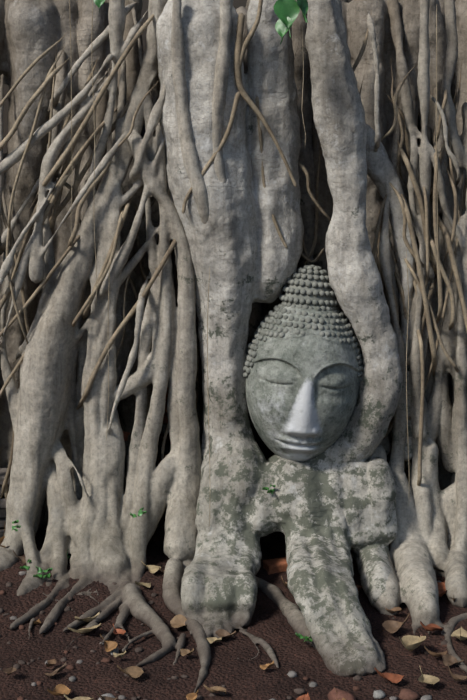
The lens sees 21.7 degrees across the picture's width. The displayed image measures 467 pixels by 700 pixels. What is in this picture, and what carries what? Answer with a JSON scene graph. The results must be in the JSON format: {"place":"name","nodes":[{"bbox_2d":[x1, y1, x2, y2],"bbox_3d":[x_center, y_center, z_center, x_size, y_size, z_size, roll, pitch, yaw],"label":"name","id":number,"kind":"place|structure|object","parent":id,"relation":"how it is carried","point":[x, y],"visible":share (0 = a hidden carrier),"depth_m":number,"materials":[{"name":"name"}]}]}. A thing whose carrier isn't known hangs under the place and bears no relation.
{"place":"outdoors","nodes":[
{"label":"outdoors","id":0,"kind":"place"},
{"bbox_2d":[0,519,466,699],"bbox_3d":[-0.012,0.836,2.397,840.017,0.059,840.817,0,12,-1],"label":"ground","id":1,"kind":"structure","parent":0,"point":[244,677],"depth_m":2.95,"materials":[{"name":"soil"}]},
{"bbox_2d":[12,0,311,641],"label":"green leaves","id":2,"kind":"object","parent":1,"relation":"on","point":[286,12],"visible":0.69,"depth_m":3.06,"materials":[{"name":"green plant"}]},
{"bbox_2d":[0,387,436,574],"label":"brick wall remains","id":3,"kind":"object","parent":1,"relation":"on","point":[274,565],"visible":0.02,"depth_m":3.60,"materials":[{"name":"brick"}]},
{"bbox_2d":[0,571,448,699],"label":"pebbles","id":4,"kind":"object","parent":1,"relation":"on","point":[408,694],"visible":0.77,"depth_m":2.80,"materials":[{"name":"stone"}]},
{"bbox_2d":[3,0,455,454],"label":"tree trunk","id":5,"kind":"object","parent":1,"relation":"on","point":[238,3],"depth_m":3.79,"materials":[{"name":"grey plant"}]},
{"bbox_2d":[0,0,466,676],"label":"tree trunk roots","id":6,"kind":"object","parent":1,"relation":"on","point":[328,508],"visible":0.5,"depth_m":3.36,"materials":[{"name":"grey plant"}]},
{"bbox_2d":[0,0,466,498],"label":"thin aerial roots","id":7,"kind":"object","parent":6,"relation":"attached to","point":[239,54],"visible":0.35,"depth_m":3.35,"materials":[{"name":"brown plant"}]},
{"bbox_2d":[69,0,440,525],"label":"hanging root strands","id":8,"kind":"object","parent":6,"relation":"attached to","point":[209,268],"visible":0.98,"depth_m":3.20,"materials":[{"name":"grey plant"}]},
{"bbox_2d":[243,265,363,461],"bbox_3d":[0.199,0.042,3.442,0.345,0.565,0.370,5,7,-2],"label":"buddha head statue","id":9,"kind":"object","parent":6,"relation":"attached to","point":[303,367],"visible":0.94,"depth_m":3.33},
{"bbox_2d":[0,0,466,692],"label":"tree roots","id":10,"kind":"object","parent":1,"relation":"on","point":[96,530],"visible":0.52,"depth_m":3.41,"materials":[{"name":"grey plant"}]},
{"bbox_2d":[0,526,466,699],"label":"fallen leaves","id":11,"kind":"object","parent":1,"relation":"on","point":[410,642],"visible":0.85,"depth_m":2.93,"materials":[{"name":"brown plant"}]}
]}

